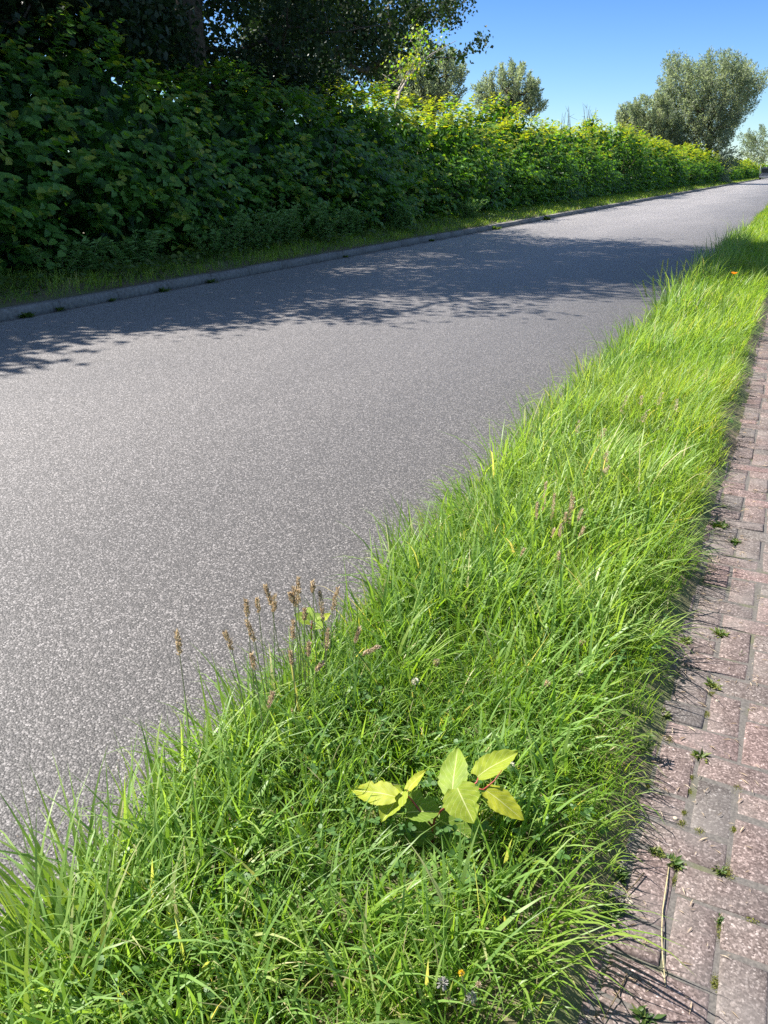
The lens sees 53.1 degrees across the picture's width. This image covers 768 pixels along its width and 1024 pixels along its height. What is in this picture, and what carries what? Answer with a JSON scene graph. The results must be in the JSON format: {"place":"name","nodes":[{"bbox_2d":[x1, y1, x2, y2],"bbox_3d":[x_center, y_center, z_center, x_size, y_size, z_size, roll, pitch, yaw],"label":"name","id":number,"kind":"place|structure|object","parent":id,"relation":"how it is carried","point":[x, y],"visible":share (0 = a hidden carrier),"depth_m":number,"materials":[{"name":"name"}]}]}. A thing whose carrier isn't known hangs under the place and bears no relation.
{"place":"outdoors","nodes":[
{"label":"outdoors","id":0,"kind":"place"},
{"bbox_2d":[0,177,758,307],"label":"verge","id":1,"kind":"structure","parent":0,"point":[44,297],"depth_m":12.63,"materials":[{"name":"green plant"}]},
{"bbox_2d":[2,264,130,286],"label":"verge weed","id":2,"kind":"object","parent":1,"relation":"on","point":[45,270],"visible":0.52,"depth_m":10.68,"materials":[{"name":"green plant"}]},
{"bbox_2d":[24,235,135,276],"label":"mugwort","id":3,"kind":"object","parent":1,"relation":"on","point":[78,257],"visible":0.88,"depth_m":11.16,"materials":[{"name":"green plant"}]},
{"bbox_2d":[0,0,204,106],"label":"broadleaf tree","id":4,"kind":"object","parent":1,"relation":"on","point":[13,13],"visible":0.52,"depth_m":13.76,"materials":[{"name":"green plant"}]},
{"bbox_2d":[101,225,174,268],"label":"mugwort","id":5,"kind":"object","parent":1,"relation":"on","point":[147,245],"visible":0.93,"depth_m":12.15,"materials":[{"name":"green plant"}]},
{"bbox_2d":[107,254,203,275],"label":"verge weed","id":6,"kind":"object","parent":1,"relation":"on","point":[165,261],"visible":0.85,"depth_m":11.93,"materials":[{"name":"green plant"}]},
{"bbox_2d":[172,246,246,261],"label":"verge weed","id":7,"kind":"object","parent":1,"relation":"on","point":[217,254],"visible":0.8,"depth_m":13.40,"materials":[{"name":"green plant"}]},
{"bbox_2d":[184,209,252,254],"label":"mugwort","id":8,"kind":"object","parent":1,"relation":"on","point":[216,240],"visible":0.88,"depth_m":13.81,"materials":[{"name":"green plant"}]},
{"bbox_2d":[112,0,361,122],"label":"elder bush","id":9,"kind":"object","parent":1,"relation":"on","point":[184,46],"visible":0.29,"depth_m":18.83,"materials":[{"name":"green plant"}]},
{"bbox_2d":[232,204,299,251],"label":"mugwort","id":10,"kind":"object","parent":1,"relation":"on","point":[253,230],"visible":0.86,"depth_m":14.73,"materials":[{"name":"green plant"}]},
{"bbox_2d":[145,0,419,177],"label":"poplar tree","id":11,"kind":"object","parent":1,"relation":"on","point":[297,25],"visible":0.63,"depth_m":18.28,"materials":[{"name":"green plant"}]},
{"bbox_2d":[256,198,323,244],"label":"mugwort","id":12,"kind":"object","parent":1,"relation":"on","point":[283,232],"visible":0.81,"depth_m":15.58,"materials":[{"name":"green plant"}]},
{"bbox_2d":[262,237,322,250],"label":"verge weed","id":13,"kind":"object","parent":1,"relation":"on","point":[291,241],"visible":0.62,"depth_m":15.45,"materials":[{"name":"green plant"}]},
{"bbox_2d":[306,199,358,240],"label":"mugwort","id":14,"kind":"object","parent":1,"relation":"on","point":[320,225],"visible":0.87,"depth_m":16.70,"materials":[{"name":"green plant"}]},
{"bbox_2d":[311,232,365,243],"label":"verge weed","id":15,"kind":"object","parent":1,"relation":"on","point":[332,236],"visible":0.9,"depth_m":16.49,"materials":[{"name":"green plant"}]},
{"bbox_2d":[336,206,369,234],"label":"mugwort","id":16,"kind":"object","parent":1,"relation":"on","point":[352,225],"visible":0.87,"depth_m":17.81,"materials":[{"name":"green plant"}]},
{"bbox_2d":[232,0,477,114],"bbox_3d":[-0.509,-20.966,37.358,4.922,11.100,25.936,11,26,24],"label":"poplar tree","id":17,"kind":"object","parent":1,"relation":"on","point":[368,69],"visible":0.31,"depth_m":35.48,"materials":[{"name":"green plant"}]},
{"bbox_2d":[0,1,725,273],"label":"hedge","id":18,"kind":"object","parent":1,"relation":"on","point":[125,164],"visible":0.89,"depth_m":16.06,"materials":[{"name":"green plant"}]},
{"bbox_2d":[358,226,394,239],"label":"verge weed","id":19,"kind":"object","parent":1,"relation":"on","point":[373,231],"visible":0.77,"depth_m":18.02,"materials":[{"name":"green plant"}]},
{"bbox_2d":[383,202,423,228],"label":"mugwort","id":20,"kind":"object","parent":1,"relation":"on","point":[403,215],"visible":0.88,"depth_m":20.04,"materials":[{"name":"green plant"}]},
{"bbox_2d":[384,19,432,129],"bbox_3d":[0.848,-13.413,26.233,1.280,6.192,3.351,9,25,19],"label":"birch sapling","id":21,"kind":"object","parent":1,"relation":"on","point":[410,54],"visible":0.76,"depth_m":25.59,"materials":[{"name":"green plant"}]},
{"bbox_2d":[386,223,431,232],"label":"verge weed","id":22,"kind":"object","parent":1,"relation":"on","point":[413,228],"visible":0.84,"depth_m":19.58,"materials":[{"name":"green plant"}]},
{"bbox_2d":[372,18,454,132],"bbox_3d":[1.376,-13.727,26.752,1.495,6.357,5.683,16,29,33],"label":"birch sapling","id":23,"kind":"object","parent":1,"relation":"on","point":[419,62],"visible":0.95,"depth_m":25.45,"materials":[{"name":"green plant"}]},
{"bbox_2d":[352,25,493,109],"bbox_3d":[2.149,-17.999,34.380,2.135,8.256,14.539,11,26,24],"label":"poplar tree","id":24,"kind":"object","parent":1,"relation":"on","point":[459,55],"visible":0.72,"depth_m":33.73,"materials":[{"name":"green plant"}]},
{"bbox_2d":[379,42,469,128],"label":"willow tree","id":25,"kind":"object","parent":1,"relation":"on","point":[444,84],"visible":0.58,"depth_m":53.24,"materials":[{"name":"green plant"}]},
{"bbox_2d":[420,217,465,226],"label":"verge weed","id":26,"kind":"object","parent":1,"relation":"on","point":[432,220],"visible":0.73,"depth_m":21.66,"materials":[{"name":"green plant"}]},
{"bbox_2d":[453,199,488,218],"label":"mugwort","id":27,"kind":"object","parent":1,"relation":"on","point":[468,209],"visible":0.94,"depth_m":24.15,"materials":[{"name":"green plant"}]},
{"bbox_2d":[475,213,501,220],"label":"verge weed","id":28,"kind":"object","parent":1,"relation":"on","point":[488,216],"visible":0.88,"depth_m":24.53,"materials":[{"name":"green plant"}]},
{"bbox_2d":[470,57,548,118],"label":"willow tree","id":29,"kind":"object","parent":1,"relation":"on","point":[532,99],"visible":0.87,"depth_m":61.80,"materials":[{"name":"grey plant"}]},
{"bbox_2d":[614,88,689,148],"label":"willow tree","id":30,"kind":"object","parent":1,"relation":"on","point":[656,120],"visible":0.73,"depth_m":98.99,"materials":[{"name":"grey plant"}]},
{"bbox_2d":[655,46,767,182],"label":"willow tree","id":31,"kind":"object","parent":1,"relation":"on","point":[699,116],"visible":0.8,"depth_m":100.31,"materials":[{"name":"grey plant"}]},
{"bbox_2d":[721,156,760,181],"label":"hedge","id":32,"kind":"object","parent":1,"relation":"on","point":[748,168],"visible":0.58,"depth_m":144.91,"materials":[{"name":"green plant"}]},
{"bbox_2d":[735,124,767,164],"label":"willow tree","id":33,"kind":"object","parent":1,"relation":"on","point":[751,139],"visible":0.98,"depth_m":192.59,"materials":[{"name":"green plant"}]},
{"bbox_2d":[0,178,767,942],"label":"road","id":34,"kind":"structure","parent":0,"point":[194,466],"depth_m":4.98,"materials":[{"name":"grey asphalt"}]},
{"bbox_2d":[1,307,645,914],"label":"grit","id":35,"kind":"object","parent":34,"relation":"on","point":[229,719],"visible":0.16,"depth_m":2.52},
{"bbox_2d":[0,178,764,321],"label":"kerb","id":36,"kind":"structure","parent":34,"relation":"on","point":[36,308],"depth_m":12.64,"materials":[{"name":"concrete"}]},
{"bbox_2d":[0,178,765,324],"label":"gutter","id":37,"kind":"object","parent":34,"relation":"on","point":[121,300],"visible":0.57,"depth_m":12.51,"materials":[{"name":"concrete"}]},
{"bbox_2d":[16,311,34,317],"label":"weed tuft","id":38,"kind":"object","parent":37,"relation":"on","point":[27,315],"visible":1,"depth_m":9.12,"materials":[{"name":"green plant"}]},
{"bbox_2d":[759,167,767,179],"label":"van","id":39,"kind":"object","parent":34,"relation":"on","point":[764,173],"visible":1,"depth_m":156.88,"materials":[{"name":"grey paint"}]},
{"bbox_2d":[0,203,767,1023],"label":"verge","id":40,"kind":"structure","parent":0,"point":[572,995],"depth_m":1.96,"materials":[{"name":"green plant"}]},
{"bbox_2d":[3,809,222,1016],"bbox_3d":[-0.534,0.833,1.648,0.537,0.317,0.320,17,29,34],"label":"grass tussock","id":41,"kind":"object","parent":40,"relation":"on","point":[111,894],"depth_m":1.61,"materials":[{"name":"green plant"}]},
{"bbox_2d":[174,629,190,741],"bbox_3d":[-0.551,0.529,2.141,0.022,0.478,0.022,-11,26,-23],"label":"seed head","id":42,"kind":"object","parent":40,"relation":"on","point":[178,643],"visible":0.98,"depth_m":2.07},
{"bbox_2d":[127,692,261,785],"bbox_3d":[-0.542,0.629,2.223,0.350,0.224,0.401,11,26,24],"label":"grass tussock","id":43,"kind":"object","parent":40,"relation":"on","point":[176,742],"depth_m":2.18,"materials":[{"name":"green plant"}]},
{"bbox_2d":[222,629,251,756],"bbox_3d":[-0.400,0.532,2.120,0.055,0.489,0.022,3,24,7],"label":"seed head","id":44,"kind":"object","parent":40,"relation":"on","point":[226,636],"visible":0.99,"depth_m":2.04},
{"bbox_2d":[242,597,255,710],"bbox_3d":[-0.391,0.464,2.275,0.021,0.488,0.022,11,26,24],"label":"seed head","id":45,"kind":"object","parent":40,"relation":"on","point":[246,609],"visible":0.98,"depth_m":2.19},
{"bbox_2d":[248,650,265,756],"bbox_3d":[-0.341,0.568,2.096,0.032,0.443,0.021,11,26,24],"label":"seed head","id":46,"kind":"object","parent":40,"relation":"on","point":[252,657],"visible":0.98,"depth_m":2.03},
{"bbox_2d":[244,618,270,731],"bbox_3d":[-0.352,0.509,2.166,0.056,0.495,0.022,-8,25,-17],"label":"seed head","id":47,"kind":"object","parent":40,"relation":"on","point":[247,623],"visible":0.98,"depth_m":2.09},
{"bbox_2d":[148,842,370,1004],"bbox_3d":[-0.181,0.915,1.569,0.366,0.232,0.462,11,26,24],"label":"grass tussock","id":48,"kind":"object","parent":40,"relation":"on","point":[272,912],"depth_m":1.63,"materials":[{"name":"green plant"}]},
{"bbox_2d":[254,596,266,690],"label":"seed head","id":49,"kind":"object","parent":40,"relation":"on","point":[256,602],"visible":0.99,"depth_m":2.21},
{"bbox_2d":[266,690,275,758],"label":"seed head","id":50,"kind":"object","parent":40,"relation":"on","point":[272,695],"visible":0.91,"depth_m":2.12},
{"bbox_2d":[263,583,284,700],"bbox_3d":[-0.329,0.436,2.338,0.056,0.490,0.020,11,26,24],"label":"seed head","id":51,"kind":"object","parent":40,"relation":"on","point":[267,593],"visible":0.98,"depth_m":2.26},
{"bbox_2d":[271,593,276,701],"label":"seed head","id":52,"kind":"object","parent":40,"relation":"on","point":[274,604],"visible":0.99,"depth_m":2.23},
{"bbox_2d":[288,647,296,716],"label":"seed head","id":53,"kind":"object","parent":40,"relation":"on","point":[291,657],"visible":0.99,"depth_m":2.24},
{"bbox_2d":[289,618,296,718],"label":"seed head","id":54,"kind":"object","parent":40,"relation":"on","point":[292,628],"visible":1,"depth_m":2.20},
{"bbox_2d":[291,585,301,701],"bbox_3d":[-0.260,0.435,2.332,0.022,0.495,0.028,11,26,24],"label":"seed head","id":55,"kind":"object","parent":40,"relation":"on","point":[294,594],"visible":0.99,"depth_m":2.26},
{"bbox_2d":[287,591,307,700],"bbox_3d":[-0.257,0.446,2.330,0.052,0.477,0.019,0,24,1],"label":"seed head","id":56,"kind":"object","parent":40,"relation":"on","point":[291,596],"visible":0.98,"depth_m":2.26},
{"bbox_2d":[295,576,301,692],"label":"seed head","id":57,"kind":"object","parent":40,"relation":"on","point":[298,590],"visible":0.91,"depth_m":2.29},
{"bbox_2d":[301,606,307,699],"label":"seed head","id":58,"kind":"object","parent":40,"relation":"on","point":[304,609],"visible":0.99,"depth_m":2.25},
{"bbox_2d":[305,640,311,705],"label":"seed head","id":59,"kind":"object","parent":40,"relation":"on","point":[308,648],"visible":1,"depth_m":2.32},
{"bbox_2d":[294,607,330,636],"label":"knotweed seedling","id":60,"kind":"object","parent":40,"relation":"on","point":[318,622],"visible":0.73,"depth_m":2.71,"materials":[{"name":"yellow plant"}]},
{"bbox_2d":[310,579,317,691],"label":"seed head","id":61,"kind":"object","parent":40,"relation":"on","point":[312,587],"visible":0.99,"depth_m":2.31},
{"bbox_2d":[308,659,324,713],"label":"seed head","id":62,"kind":"object","parent":40,"relation":"on","point":[317,668],"visible":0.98,"depth_m":2.27},
{"bbox_2d":[317,589,327,687],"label":"seed head","id":63,"kind":"object","parent":40,"relation":"on","point":[319,592],"visible":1,"depth_m":2.32},
{"bbox_2d":[324,627,329,685],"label":"seed head","id":64,"kind":"object","parent":40,"relation":"on","point":[327,632],"visible":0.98,"depth_m":2.40},
{"bbox_2d":[330,586,339,665],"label":"seed head","id":65,"kind":"object","parent":40,"relation":"on","point":[336,593],"visible":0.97,"depth_m":2.40},
{"bbox_2d":[352,626,360,676],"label":"seed head","id":66,"kind":"object","parent":40,"relation":"on","point":[357,633],"visible":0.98,"depth_m":2.42},
{"bbox_2d":[352,644,380,679],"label":"seed head","id":67,"kind":"object","parent":40,"relation":"on","point":[371,650],"visible":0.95,"depth_m":2.35},
{"bbox_2d":[54,400,734,1023],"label":"clover","id":68,"kind":"object","parent":40,"relation":"on","point":[428,782],"visible":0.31,"depth_m":1.88,"materials":[{"name":"green plant"}]},
{"bbox_2d":[335,820,472,1008],"bbox_3d":[0.052,0.891,1.635,0.365,0.223,0.263,-14,27,-29],"label":"grass tussock","id":69,"kind":"object","parent":40,"relation":"on","point":[385,898],"depth_m":1.66,"materials":[{"name":"green plant"}]},
{"bbox_2d":[428,896,441,912],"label":"weed tuft","id":70,"kind":"object","parent":40,"relation":"on","point":[435,898],"visible":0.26,"depth_m":1.73,"materials":[{"name":"green plant"}]},
{"bbox_2d":[351,746,523,855],"bbox_3d":[0.124,0.739,1.924,0.421,0.271,0.199,1,24,2],"label":"knotweed seedling","id":71,"kind":"object","parent":40,"relation":"on","point":[460,792],"visible":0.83,"depth_m":1.90,"materials":[{"name":"yellow plant"}]},
{"bbox_2d":[387,591,495,709],"bbox_3d":[0.189,0.434,2.502,0.371,0.355,0.544,0,24,-1],"label":"grass tussock","id":72,"kind":"object","parent":40,"relation":"on","point":[401,649],"depth_m":2.53,"materials":[{"name":"green plant"}]},
{"bbox_2d":[396,541,511,624],"bbox_3d":[0.268,0.296,2.865,0.462,0.314,0.469,-5,24,-11],"label":"grass tussock","id":73,"kind":"object","parent":40,"relation":"on","point":[438,604],"depth_m":2.87,"materials":[{"name":"green plant"}]},
{"bbox_2d":[436,969,481,1023],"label":"sow thistle","id":74,"kind":"object","parent":40,"relation":"on","point":[444,982],"visible":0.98,"depth_m":1.45,"materials":[{"name":"white plant"}]},
{"bbox_2d":[535,501,538,527],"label":"seed head","id":75,"kind":"object","parent":40,"relation":"on","point":[536,512],"visible":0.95,"depth_m":3.28},
{"bbox_2d":[542,481,546,512],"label":"seed head","id":76,"kind":"object","parent":40,"relation":"on","point":[545,487],"visible":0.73,"depth_m":3.41},
{"bbox_2d":[549,493,555,542],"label":"seed head","id":77,"kind":"object","parent":40,"relation":"on","point":[553,501],"visible":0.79,"depth_m":3.33},
{"bbox_2d":[557,549,560,584],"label":"seed head","id":78,"kind":"object","parent":40,"relation":"on","point":[559,557],"visible":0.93,"depth_m":2.90},
{"bbox_2d":[558,522,562,556],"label":"seed head","id":79,"kind":"object","parent":40,"relation":"on","point":[560,528],"visible":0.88,"depth_m":3.11},
{"bbox_2d":[474,919,653,1023],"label":"grass tussock","id":80,"kind":"object","parent":40,"relation":"on","point":[545,949],"depth_m":1.56,"materials":[{"name":"green plant"}]},
{"bbox_2d":[568,491,572,531],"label":"seed head","id":81,"kind":"object","parent":40,"relation":"on","point":[570,506],"visible":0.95,"depth_m":3.31},
{"bbox_2d":[571,508,583,554],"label":"seed head","id":82,"kind":"object","parent":40,"relation":"on","point":[580,513],"visible":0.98,"depth_m":3.24},
{"bbox_2d":[523,829,686,984],"bbox_3d":[0.465,0.875,1.646,0.260,0.242,0.351,-5,24,-11],"label":"grass tussock","id":83,"kind":"object","parent":40,"relation":"on","point":[560,907],"depth_m":1.68,"materials":[{"name":"green plant"}]},
{"bbox_2d":[611,865,629,886],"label":"weed tuft","id":84,"kind":"object","parent":40,"relation":"on","point":[622,875],"visible":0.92,"depth_m":1.88,"materials":[{"name":"green plant"}]},
{"bbox_2d":[637,729,655,754],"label":"weed tuft","id":85,"kind":"object","parent":40,"relation":"on","point":[646,743],"visible":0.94,"depth_m":2.24,"materials":[{"name":"green plant"}]},
{"bbox_2d":[627,589,709,665],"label":"grass tussock","id":86,"kind":"object","parent":40,"relation":"on","point":[653,634],"depth_m":2.69,"materials":[{"name":"green plant"}]},
{"bbox_2d":[661,527,722,575],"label":"grass tussock","id":87,"kind":"object","parent":40,"relation":"on","point":[685,547],"depth_m":3.25,"materials":[{"name":"green plant"}]},
{"bbox_2d":[31,0,767,166],"label":"sky","id":88,"kind":"structure","parent":0,"point":[600,55],"materials":[{"name":"blue"}]},
{"bbox_2d":[578,313,767,1023],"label":"path","id":89,"kind":"structure","parent":0,"point":[742,993],"depth_m":2.07,"materials":[{"name":"brick"}]},
{"bbox_2d":[597,893,627,927],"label":"weed tuft","id":90,"kind":"object","parent":89,"relation":"on","point":[619,913],"visible":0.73,"depth_m":1.78,"materials":[{"name":"green plant"}]},
{"bbox_2d":[602,973,627,1020],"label":"twig","id":91,"kind":"object","parent":89,"relation":"on","point":[616,995],"visible":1,"depth_m":1.60,"materials":[{"name":"wood"}]},
{"bbox_2d":[613,872,644,902],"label":"twig","id":92,"kind":"object","parent":89,"relation":"on","point":[631,886],"visible":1,"depth_m":1.85,"materials":[{"name":"wood"}]},
{"bbox_2d":[628,1003,666,1023],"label":"weed tuft","id":93,"kind":"object","parent":89,"relation":"on","point":[639,1012],"visible":1,"depth_m":1.57,"materials":[{"name":"green plant"}]},
{"bbox_2d":[646,845,665,859],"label":"weed tuft","id":94,"kind":"object","parent":89,"relation":"on","point":[655,850],"visible":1,"depth_m":1.95,"materials":[{"name":"green plant"}]},
{"bbox_2d":[657,707,671,720],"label":"weed tuft","id":95,"kind":"object","parent":89,"relation":"on","point":[667,714],"visible":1,"depth_m":2.43,"materials":[{"name":"green plant"}]},
{"bbox_2d":[661,867,669,986],"bbox_3d":[0.644,0.939,1.764,0.014,0.006,0.325,8,25,18],"label":"straw","id":96,"kind":"object","parent":89,"relation":"on","point":[662,923],"visible":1,"depth_m":1.75,"materials":[{"name":"beige plant"}]},
{"bbox_2d":[579,346,767,1018],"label":"litter","id":97,"kind":"object","parent":89,"relation":"on","point":[644,941],"visible":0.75,"depth_m":2.15,"materials":[{"name":"beige plant"}]},
{"bbox_2d":[666,852,685,870],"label":"weed tuft","id":98,"kind":"object","parent":89,"relation":"on","point":[677,862],"visible":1,"depth_m":1.92,"materials":[{"name":"green plant"}]},
{"bbox_2d":[676,634,691,643],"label":"weed tuft","id":99,"kind":"object","parent":89,"relation":"on","point":[689,639],"visible":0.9,"depth_m":2.83,"materials":[{"name":"green plant"}]},
{"bbox_2d":[691,748,710,764],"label":"weed tuft","id":100,"kind":"object","parent":89,"relation":"on","point":[696,754],"visible":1,"depth_m":2.27,"materials":[{"name":"green plant"}]},
{"bbox_2d":[703,677,722,689],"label":"weed tuft","id":101,"kind":"object","parent":89,"relation":"on","point":[710,682],"visible":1,"depth_m":2.58,"materials":[{"name":"green plant"}]},
{"bbox_2d":[710,972,718,993],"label":"moss","id":102,"kind":"object","parent":89,"relation":"on","point":[715,984],"visible":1,"depth_m":1.64,"materials":[{"name":"green plant"}]},
{"bbox_2d":[711,913,723,924],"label":"weed tuft","id":103,"kind":"object","parent":89,"relation":"on","point":[719,920],"visible":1,"depth_m":1.77,"materials":[{"name":"green plant"}]},
{"bbox_2d":[709,520,727,529],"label":"weed tuft","id":104,"kind":"object","parent":89,"relation":"on","point":[720,524],"visible":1,"depth_m":3.74,"materials":[{"name":"green plant"}]},
{"bbox_2d":[710,627,729,638],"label":"weed tuft","id":105,"kind":"object","parent":89,"relation":"on","point":[720,632],"visible":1,"depth_m":2.87,"materials":[{"name":"green plant"}]},
{"bbox_2d":[711,865,729,875],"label":"weed tuft","id":106,"kind":"object","parent":89,"relation":"on","point":[721,871],"visible":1,"depth_m":1.90,"materials":[{"name":"green plant"}]},
{"bbox_2d":[717,864,735,879],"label":"moss","id":107,"kind":"object","parent":89,"relation":"on","point":[729,872],"visible":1,"depth_m":1.89,"materials":[{"name":"green plant"}]},
{"bbox_2d":[729,536,741,545],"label":"weed tuft","id":108,"kind":"object","parent":89,"relation":"on","point":[734,540],"visible":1,"depth_m":3.58,"materials":[{"name":"green plant"}]},
{"label":"ground","id":109,"kind":"structure","parent":0,"visible":0},
{"bbox_2d":[756,160,767,172],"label":"roadside bush","id":110,"kind":"object","parent":109,"relation":"on","point":[761,165],"visible":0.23,"depth_m":202.97,"materials":[{"name":"green plant"}]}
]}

